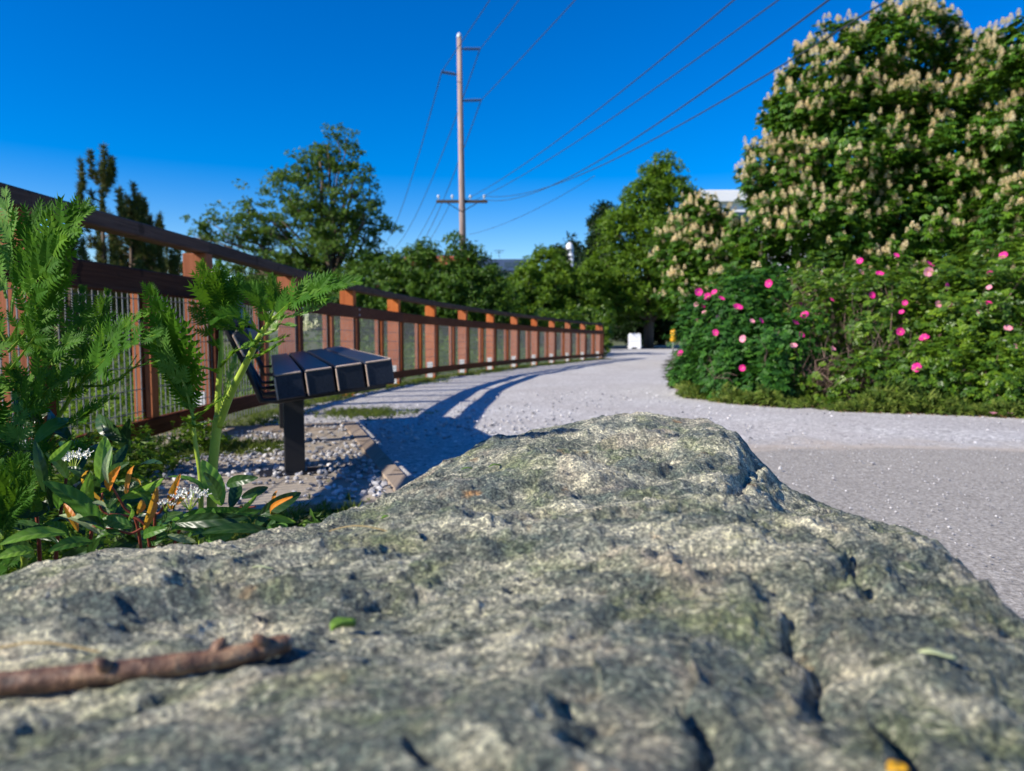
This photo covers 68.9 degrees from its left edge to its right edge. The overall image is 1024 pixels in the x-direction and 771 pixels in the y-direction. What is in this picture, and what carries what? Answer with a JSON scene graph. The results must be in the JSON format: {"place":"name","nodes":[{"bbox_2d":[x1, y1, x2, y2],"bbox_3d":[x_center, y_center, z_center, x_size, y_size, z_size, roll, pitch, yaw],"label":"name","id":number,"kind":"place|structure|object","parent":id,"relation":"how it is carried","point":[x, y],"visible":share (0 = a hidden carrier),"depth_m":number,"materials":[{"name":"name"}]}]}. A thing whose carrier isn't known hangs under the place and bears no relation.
{"place":"outdoors","nodes":[
{"label":"outdoors","id":0,"kind":"place"},
{"bbox_2d":[100,423,392,512],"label":"gravel","id":1,"kind":"structure","parent":0,"point":[378,483],"depth_m":3.42,"materials":[{"name":"grey gravel"}]},
{"bbox_2d":[4,330,970,572],"bbox_3d":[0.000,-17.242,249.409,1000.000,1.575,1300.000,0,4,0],"label":"ground","id":2,"kind":"structure","parent":0,"point":[616,343],"depth_m":13.63,"materials":[{"name":"soil"}]},
{"bbox_2d":[0,373,18,457],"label":"ferny weed","id":3,"kind":"object","parent":2,"relation":"on","point":[2,452],"visible":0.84,"depth_m":0.95,"materials":[{"name":"green plant"}]},
{"bbox_2d":[0,328,32,575],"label":"ferny weed","id":4,"kind":"object","parent":2,"relation":"on","point":[5,563],"visible":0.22,"depth_m":1.27,"materials":[{"name":"green plant"}]},
{"bbox_2d":[0,392,58,549],"bbox_3d":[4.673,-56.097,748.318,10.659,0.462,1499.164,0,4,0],"label":"ferny weed","id":5,"kind":"object","parent":2,"relation":"on","point":[16,482],"visible":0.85,"depth_m":0.87,"materials":[{"name":"green plant"}]},
{"bbox_2d":[0,186,99,449],"bbox_3d":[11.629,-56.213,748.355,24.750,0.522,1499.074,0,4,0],"label":"ferny weed","id":6,"kind":"object","parent":2,"relation":"on","point":[49,254],"visible":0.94,"depth_m":0.97,"materials":[{"name":"green plant"}]},
{"bbox_2d":[0,397,161,561],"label":"dogwood shrub","id":7,"kind":"object","parent":2,"relation":"on","point":[104,426],"visible":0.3,"depth_m":0.99,"materials":[{"name":"green plant"}]},
{"bbox_2d":[0,284,164,568],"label":"ferny weed","id":8,"kind":"object","parent":2,"relation":"on","point":[90,353],"visible":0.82,"depth_m":0.99,"materials":[{"name":"green plant"}]},
{"bbox_2d":[53,221,114,399],"bbox_3d":[-8.962,-1.693,14.986,1.850,4.007,1.621,-2,5,-28],"label":"pine tree","id":9,"kind":"object","parent":2,"relation":"on","point":[86,257],"visible":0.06,"depth_m":14.85,"materials":[{"name":"green plant"}]},
{"bbox_2d":[54,141,161,390],"bbox_3d":[-8.991,-2.417,15.782,3.117,5.364,2.422,3,5,31],"label":"pine tree","id":10,"kind":"object","parent":2,"relation":"on","point":[102,176],"visible":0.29,"depth_m":15.54,"materials":[{"name":"green plant"}]},
{"bbox_2d":[0,412,234,573],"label":"undergrowth","id":11,"kind":"object","parent":2,"relation":"on","point":[142,452],"visible":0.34,"depth_m":2.91,"materials":[{"name":"green plant"}]},
{"bbox_2d":[82,180,183,393],"bbox_3d":[-8.467,-2.112,16.283,2.474,4.699,2.224,0,4,0],"label":"pine tree","id":12,"kind":"object","parent":2,"relation":"on","point":[138,205],"visible":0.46,"depth_m":16.18,"materials":[{"name":"green plant"}]},
{"bbox_2d":[112,200,183,353],"bbox_3d":[-8.582,-2.086,17.529,1.799,4.494,1.656,0,4,0],"label":"pine tree","id":13,"kind":"object","parent":2,"relation":"on","point":[174,259],"visible":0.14,"depth_m":17.30,"materials":[{"name":"green plant"}]},
{"bbox_2d":[0,436,300,558],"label":"leafy plant","id":14,"kind":"object","parent":2,"relation":"on","point":[213,524],"visible":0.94,"depth_m":0.84,"materials":[{"name":"green plant"}]},
{"bbox_2d":[29,503,335,563],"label":"undergrowth","id":15,"kind":"object","parent":2,"relation":"on","point":[164,541],"visible":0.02,"depth_m":2.30,"materials":[{"name":"green plant"}]},
{"bbox_2d":[138,280,228,543],"bbox_3d":[-0.425,0.185,0.991,0.131,0.642,0.060,0,4,0],"label":"ferny weed","id":16,"kind":"object","parent":2,"relation":"on","point":[178,366],"visible":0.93,"depth_m":0.97,"materials":[{"name":"green plant"}]},
{"bbox_2d":[163,247,223,333],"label":"pine tree","id":17,"kind":"object","parent":2,"relation":"on","point":[180,267],"visible":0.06,"depth_m":18.75,"materials":[{"name":"green plant"}]},
{"bbox_2d":[156,422,343,442],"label":"timber beam","id":18,"kind":"structure","parent":2,"relation":"on","point":[261,428],"depth_m":4.75,"materials":[{"name":"grey wood"}]},
{"bbox_2d":[144,427,393,521],"bbox_3d":[-1.280,0.371,3.769,1.040,0.030,2.300,-1,5,-18],"label":"bench pad","id":19,"kind":"object","parent":2,"relation":"on","point":[280,486],"visible":0.1,"depth_m":3.14,"materials":[{"name":"grey gravel"}]},
{"bbox_2d":[201,278,394,476],"bbox_3d":[-1.189,-0.083,4.043,0.737,0.881,2.375,-1,5,-18],"label":"park bench","id":20,"kind":"object","parent":19,"relation":"on","point":[299,377],"visible":0.73,"depth_m":3.07,"materials":[{"name":"metal"}]},
{"bbox_2d":[184,257,363,541],"bbox_3d":[-0.332,0.189,1.012,0.299,0.726,0.090,2,5,20],"label":"ferny weed","id":21,"kind":"object","parent":2,"relation":"on","point":[221,305],"visible":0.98,"depth_m":1.02,"materials":[{"name":"green plant"}]},
{"bbox_2d":[179,122,403,344],"bbox_3d":[-8.528,-5.767,29.450,8.756,9.341,5.046,0,4,0],"label":"alder tree","id":22,"kind":"object","parent":2,"relation":"on","point":[325,239],"visible":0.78,"depth_m":29.18,"materials":[{"name":"green plant"}]},
{"bbox_2d":[0,182,603,472],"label":"wooden fence","id":23,"kind":"object","parent":2,"relation":"on","point":[439,341],"visible":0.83,"depth_m":5.59,"materials":[{"name":"brown wood"}]},
{"bbox_2d":[13,358,611,540],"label":"grass","id":24,"kind":"structure","parent":2,"relation":"on","point":[333,412],"depth_m":5.12,"materials":[{"name":"green plant"}]},
{"bbox_2d":[56,315,589,433],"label":"undergrowth","id":25,"kind":"object","parent":2,"relation":"on","point":[123,402],"visible":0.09,"depth_m":8.84,"materials":[{"name":"green plant"}]},
{"bbox_2d":[59,253,667,338],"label":"woodland","id":26,"kind":"object","parent":2,"relation":"on","point":[264,279],"depth_m":64.20,"materials":[{"name":"green plant"}]},
{"bbox_2d":[324,249,421,352],"bbox_3d":[-4.944,-2.776,25.983,3.894,3.872,2.700,0,4,0],"label":"broadleaf shrub","id":27,"kind":"object","parent":2,"relation":"on","point":[373,279],"visible":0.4,"depth_m":25.33,"materials":[{"name":"green plant"}]},
{"bbox_2d":[341,421,409,491],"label":"timber beam","id":28,"kind":"structure","parent":2,"relation":"on","point":[393,475],"depth_m":3.69,"materials":[{"name":"brown wood"}]},
{"bbox_2d":[375,236,468,344],"bbox_3d":[-3.175,-2.999,25.827,3.713,4.327,2.875,0,4,0],"label":"broadleaf shrub","id":29,"kind":"object","parent":2,"relation":"on","point":[428,266],"visible":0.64,"depth_m":25.16,"materials":[{"name":"green plant"}]},
{"bbox_2d":[436,32,486,249],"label":"utility pole","id":30,"kind":"object","parent":2,"relation":"on","point":[461,201],"visible":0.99,"depth_m":49.82,"materials":[{"name":"brown wood"}]},
{"bbox_2d":[383,74,440,246],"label":"power line","id":31,"kind":"object","parent":30,"relation":"attached to","point":[420,148],"visible":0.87,"depth_m":61.56,"materials":[{"name":"black metal"}]},
{"bbox_2d":[393,51,479,249],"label":"power line","id":32,"kind":"object","parent":30,"relation":"attached to","point":[445,144],"visible":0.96,"depth_m":64.78,"materials":[{"name":"black metal"}]},
{"bbox_2d":[425,102,480,237],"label":"power line","id":33,"kind":"object","parent":30,"relation":"attached to","point":[457,164],"visible":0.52,"depth_m":61.50,"materials":[{"name":"black metal"}]},
{"bbox_2d":[442,0,489,70],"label":"power line","id":34,"kind":"object","parent":30,"relation":"attached to","point":[468,32],"visible":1,"depth_m":42.37,"materials":[{"name":"black metal"}]},
{"bbox_2d":[480,0,518,48],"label":"power line","id":35,"kind":"object","parent":30,"relation":"attached to","point":[500,23],"visible":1,"depth_m":43.88,"materials":[{"name":"black metal"}]},
{"bbox_2d":[481,0,574,99],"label":"power line","id":36,"kind":"object","parent":30,"relation":"attached to","point":[531,47],"visible":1,"depth_m":39.09,"materials":[{"name":"black metal"}]},
{"bbox_2d":[465,0,734,199],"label":"power line","id":37,"kind":"object","parent":30,"relation":"attached to","point":[626,87],"visible":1,"depth_m":20.91,"materials":[{"name":"black metal"}]},
{"bbox_2d":[478,0,778,198],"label":"power line","id":38,"kind":"object","parent":30,"relation":"attached to","point":[655,87],"visible":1,"depth_m":21.45,"materials":[{"name":"black metal"}]},
{"bbox_2d":[483,0,829,200],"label":"power line","id":39,"kind":"object","parent":30,"relation":"attached to","point":[802,19],"visible":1,"depth_m":15.21,"materials":[{"name":"black metal"}]},
{"bbox_2d":[486,0,888,196],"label":"power line","id":40,"kind":"object","parent":30,"relation":"attached to","point":[864,14],"visible":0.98,"depth_m":16.12,"materials":[{"name":"black metal"}]},
{"bbox_2d":[422,229,526,349],"bbox_3d":[-1.363,-3.109,25.835,3.750,4.544,2.548,0,4,0],"label":"broadleaf shrub","id":41,"kind":"object","parent":2,"relation":"on","point":[484,287],"visible":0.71,"depth_m":25.31,"materials":[{"name":"green plant"}]},
{"bbox_2d":[334,303,617,354],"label":"undergrowth","id":42,"kind":"object","parent":2,"relation":"on","point":[593,314],"visible":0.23,"depth_m":29.29,"materials":[{"name":"green plant"}]},
{"bbox_2d":[0,412,1023,770],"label":"boulder","id":43,"kind":"object","parent":2,"relation":"on","point":[640,592],"visible":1,"depth_m":0.41,"materials":[{"name":"grey stone"}]},
{"bbox_2d":[0,641,101,652],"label":"dry stalk","id":44,"kind":"object","parent":43,"relation":"on","point":[59,644],"visible":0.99,"depth_m":0.38,"materials":[{"name":"plant"}]},
{"bbox_2d":[0,634,294,696],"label":"stick","id":45,"kind":"object","parent":43,"relation":"on","point":[104,671],"visible":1,"depth_m":0.35,"materials":[{"name":"brown wood"}]},
{"bbox_2d":[252,565,274,568],"bbox_3d":[-0.180,0.132,0.542,0.016,0.003,0.002,0,4,0],"label":"straw scrap","id":46,"kind":"object","parent":43,"relation":"on","point":[262,566],"visible":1,"depth_m":0.54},
{"bbox_2d":[330,617,355,631],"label":"fallen leaf","id":47,"kind":"object","parent":43,"relation":"on","point":[337,622],"visible":1,"depth_m":0.43,"materials":[{"name":"green plant"}]},
{"bbox_2d":[329,525,386,530],"bbox_3d":[-0.118,0.123,0.636,0.075,0.010,0.002,0,4,0],"label":"needle","id":48,"kind":"object","parent":43,"relation":"on","point":[358,525],"visible":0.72,"depth_m":0.64,"materials":[{"name":"plant"}]},
{"bbox_2d":[887,760,909,770],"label":"fallen petal","id":49,"kind":"object","parent":43,"relation":"on","point":[893,765],"visible":1,"depth_m":0.27,"materials":[{"name":"plant"}]},
{"bbox_2d":[918,648,956,659],"bbox_3d":[0.204,0.129,0.358,0.017,0.004,0.006,0,4,0],"label":"fallen leaf","id":50,"kind":"object","parent":43,"relation":"on","point":[938,653],"visible":1,"depth_m":0.36,"materials":[{"name":"plant"}]},
{"bbox_2d":[492,271,546,329],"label":"young tree","id":51,"kind":"object","parent":2,"relation":"on","point":[525,300],"visible":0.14,"depth_m":36.98,"materials":[{"name":"green plant"}]},
{"bbox_2d":[509,243,583,312],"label":"young tree","id":52,"kind":"object","parent":2,"relation":"on","point":[543,281],"visible":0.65,"depth_m":36.92,"materials":[{"name":"green plant"}]},
{"bbox_2d":[547,243,572,291],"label":"dark conifer","id":53,"kind":"object","parent":2,"relation":"on","point":[559,246],"visible":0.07,"depth_m":98.13,"materials":[{"name":"green plant"}]},
{"bbox_2d":[563,232,585,268],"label":"dark conifer","id":54,"kind":"object","parent":2,"relation":"on","point":[576,244],"visible":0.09,"depth_m":119.86,"materials":[{"name":"green plant"}]},
{"bbox_2d":[573,248,587,271],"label":"dark conifer","id":55,"kind":"object","parent":2,"relation":"on","point":[579,256],"visible":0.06,"depth_m":98.76,"materials":[{"name":"green plant"}]},
{"bbox_2d":[548,257,617,339],"bbox_3d":[3.480,-4.109,37.877,3.736,4.805,3.341,2,5,20],"label":"young tree","id":56,"kind":"object","parent":2,"relation":"on","point":[594,296],"visible":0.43,"depth_m":37.12,"materials":[{"name":"green plant"}]},
{"bbox_2d":[574,199,617,284],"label":"dark conifer","id":57,"kind":"object","parent":2,"relation":"on","point":[602,207],"visible":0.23,"depth_m":45.08,"materials":[{"name":"green plant"}]},
{"bbox_2d":[587,346,684,346],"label":"kerb","id":58,"kind":"structure","parent":2,"relation":"on","point":[642,346],"depth_m":41.15,"materials":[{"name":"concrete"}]},
{"bbox_2d":[608,290,688,345],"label":"dark tree","id":59,"kind":"object","parent":2,"relation":"on","point":[625,329],"visible":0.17,"depth_m":42.99,"materials":[{"name":"green plant"}]},
{"bbox_2d":[586,149,718,347],"bbox_3d":[7.216,-7.120,39.597,7.392,10.503,5.504,0,4,0],"label":"tall tree","id":60,"kind":"object","parent":2,"relation":"on","point":[638,220],"visible":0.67,"depth_m":38.70,"materials":[{"name":"green plant"}]},
{"bbox_2d":[670,329,675,352],"bbox_3d":[6.461,-1.755,29.953,0.240,1.020,0.234,0,4,0],"label":"marker post","id":61,"kind":"object","parent":2,"relation":"on","point":[672,338],"visible":0.52,"depth_m":29.86,"materials":[{"name":"yellow plastic"}]},
{"bbox_2d":[644,189,776,326],"bbox_3d":[5.701,-2.929,20.686,3.957,4.924,2.813,-3,5,-31],"label":"chestnut tree","id":62,"kind":"object","parent":2,"relation":"on","point":[688,254],"visible":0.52,"depth_m":20.08,"materials":[{"name":"green plant"}]},
{"bbox_2d":[676,190,827,331],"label":"white building","id":63,"kind":"structure","parent":2,"relation":"on","point":[725,197],"depth_m":58.67,"materials":[{"name":"clear concrete"}]},
{"bbox_2d":[735,212,748,221],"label":"window","id":64,"kind":"structure","parent":63,"relation":"in","point":[739,213],"depth_m":59.09,"materials":[{"name":"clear glass"}]},
{"bbox_2d":[662,258,847,404],"bbox_3d":[2.550,-0.598,8.021,1.819,1.573,2.941,0,4,0],"label":"rose bush","id":65,"kind":"object","parent":2,"relation":"on","point":[740,336],"visible":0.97,"depth_m":7.36,"materials":[{"name":"green plant"}]},
{"bbox_2d":[665,375,1023,418],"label":"grass","id":66,"kind":"structure","parent":2,"relation":"on","point":[879,398],"depth_m":6.01,"materials":[{"name":"green plant"}]},
{"bbox_2d":[768,249,952,407],"bbox_3d":[3.225,-0.601,7.325,1.900,1.642,2.067,3,5,38],"label":"rose bush","id":67,"kind":"object","parent":2,"relation":"on","point":[862,368],"visible":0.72,"depth_m":6.99,"materials":[{"name":"green plant"}]},
{"bbox_2d":[706,0,1023,358],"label":"chestnut tree","id":68,"kind":"object","parent":2,"relation":"on","point":[900,142],"visible":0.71,"depth_m":15.43,"materials":[{"name":"green plant"}]},
{"bbox_2d":[867,225,1023,407],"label":"rose bush","id":69,"kind":"object","parent":2,"relation":"on","point":[987,353],"visible":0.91,"depth_m":6.44,"materials":[{"name":"green plant"}]},
{"bbox_2d":[955,8,1023,332],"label":"chestnut tree","id":70,"kind":"object","parent":2,"relation":"on","point":[1005,214],"visible":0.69,"depth_m":14.07,"materials":[{"name":"green plant"}]},
{"bbox_2d":[480,250,529,279],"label":"flat roofed building","id":71,"kind":"structure","parent":0,"point":[509,264],"depth_m":108.36,"materials":[{"name":"grey concrete"}]},
{"bbox_2d":[505,262,513,266],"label":"window","id":72,"kind":"structure","parent":71,"relation":"in","point":[507,264],"depth_m":108.34,"materials":[{"name":"clear glass"}]},
{"bbox_2d":[0,0,1023,329],"label":"sky","id":73,"kind":"structure","parent":0,"point":[190,98],"materials":[{"name":"blue"}]},
{"bbox_2d":[469,176,593,234],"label":"power line","id":74,"kind":"object","parent":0,"point":[539,207],"visible":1,"depth_m":69.74,"materials":[{"name":"black metal"}]},
{"bbox_2d":[566,242,574,266],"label":"white tower","id":75,"kind":"structure","parent":0,"point":[569,245],"depth_m":116.27,"materials":[{"name":"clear metal"}]},
{"bbox_2d":[218,349,1023,618],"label":"gravel path","id":76,"kind":"structure","parent":0,"point":[622,372],"depth_m":4.40,"materials":[{"name":"grey gravel"}]},
{"bbox_2d":[627,333,640,348],"bbox_3d":[6.150,-2.235,37.538,0.620,0.788,0.472,0,4,0],"label":"sandwich board","id":77,"kind":"object","parent":76,"relation":"on","point":[634,339],"visible":1,"depth_m":37.39,"materials":[{"name":"white plastic"}]},
{"bbox_2d":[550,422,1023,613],"bbox_3d":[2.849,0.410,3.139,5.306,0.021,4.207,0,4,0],"label":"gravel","id":78,"kind":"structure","parent":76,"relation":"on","point":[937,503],"depth_m":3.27,"materials":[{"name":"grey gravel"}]},
{"bbox_2d":[588,347,680,348],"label":"road","id":79,"kind":"structure","parent":0,"point":[643,348],"depth_m":38.82,"materials":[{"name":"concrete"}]}
]}

